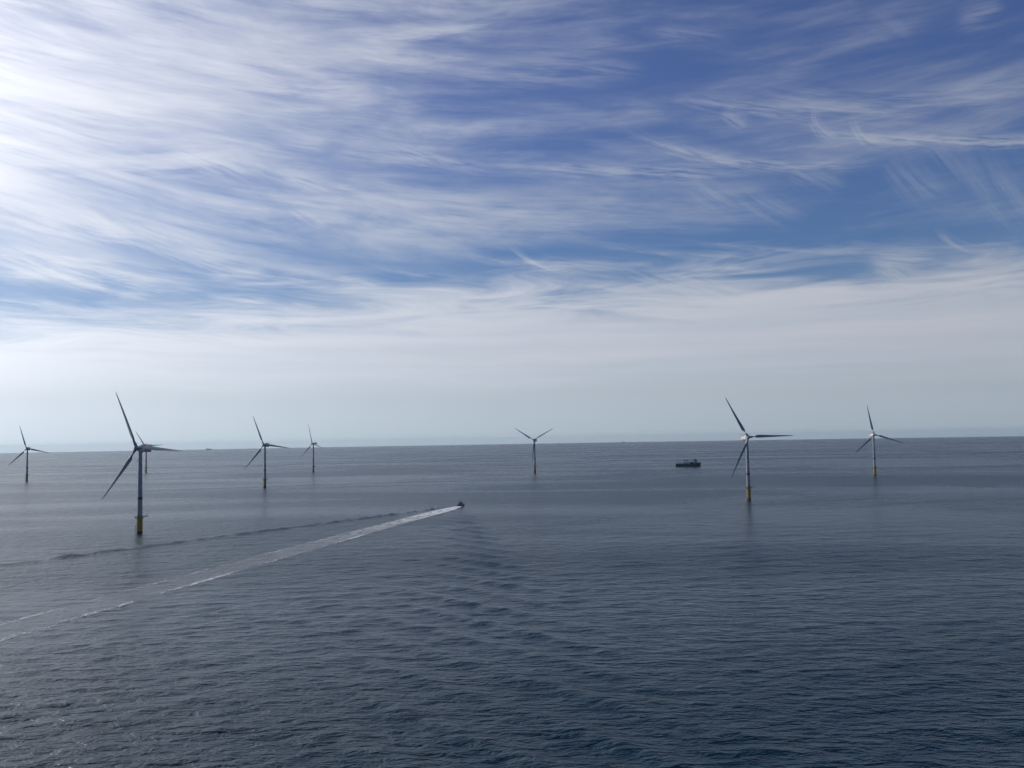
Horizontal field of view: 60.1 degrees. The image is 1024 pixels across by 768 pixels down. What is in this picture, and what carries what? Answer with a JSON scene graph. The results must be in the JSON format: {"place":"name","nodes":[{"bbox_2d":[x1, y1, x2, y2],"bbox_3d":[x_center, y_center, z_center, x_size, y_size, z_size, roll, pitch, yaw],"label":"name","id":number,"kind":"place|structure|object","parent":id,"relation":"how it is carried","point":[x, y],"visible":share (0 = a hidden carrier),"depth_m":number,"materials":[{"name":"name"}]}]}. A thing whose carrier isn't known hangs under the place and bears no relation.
{"place":"outdoors","nodes":[
{"label":"outdoors","id":0,"kind":"place"},
{"bbox_2d":[0,436,1023,767],"bbox_3d":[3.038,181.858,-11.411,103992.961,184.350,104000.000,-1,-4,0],"label":"sea","id":1,"kind":"structure","parent":0,"point":[808,604],"depth_m":490.08,"materials":[{"name":"blue liquid"}]},
{"bbox_2d":[8,425,47,480],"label":"wind turbine","id":2,"kind":"object","parent":1,"relation":"in","point":[27,475],"visible":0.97,"depth_m":2441.09,"materials":[{"name":"grey paint"}]},
{"bbox_2d":[102,393,179,533],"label":"wind turbine","id":3,"kind":"object","parent":1,"relation":"in","point":[141,448],"visible":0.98,"depth_m":931.14,"materials":[{"name":"grey paint"}]},
{"bbox_2d":[136,432,156,471],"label":"wind turbine","id":4,"kind":"object","parent":1,"relation":"in","point":[145,456],"visible":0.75,"depth_m":3089.48,"materials":[{"name":"grey paint"}]},
{"bbox_2d":[0,506,461,641],"bbox_3d":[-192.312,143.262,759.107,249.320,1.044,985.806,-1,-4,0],"label":"wake foam","id":5,"kind":"object","parent":1,"relation":"on","point":[431,513],"visible":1,"depth_m":988.52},
{"bbox_2d":[245,417,286,487],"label":"wind turbine","id":6,"kind":"object","parent":1,"relation":"in","point":[265,445],"visible":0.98,"depth_m":1864.65,"materials":[{"name":"grey paint"}]},
{"bbox_2d":[304,424,324,471],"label":"wind turbine","id":7,"kind":"object","parent":1,"relation":"in","point":[313,444],"visible":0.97,"depth_m":2831.11,"materials":[{"name":"grey paint"}]},
{"bbox_2d":[515,428,551,471],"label":"wind turbine","id":8,"kind":"object","parent":1,"relation":"in","point":[534,441],"visible":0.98,"depth_m":2483.96,"materials":[{"name":"grey paint"}]},
{"bbox_2d":[676,459,700,466],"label":"supply ship","id":9,"kind":"object","parent":1,"relation":"on","point":[696,463],"visible":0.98,"depth_m":2749.74,"materials":[{"name":"blue paint"}]},
{"bbox_2d":[725,397,792,499],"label":"wind turbine","id":10,"kind":"object","parent":1,"relation":"in","point":[746,437],"visible":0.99,"depth_m":1276.97,"materials":[{"name":"grey paint"}]},
{"bbox_2d":[856,406,902,475],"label":"wind turbine","id":11,"kind":"object","parent":1,"relation":"in","point":[873,434],"visible":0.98,"depth_m":1961.14,"materials":[{"name":"grey paint"}]},
{"bbox_2d":[0,0,1023,452],"label":"sky","id":12,"kind":"structure","parent":0,"point":[361,223],"materials":[{"name":"blue"}]}
]}

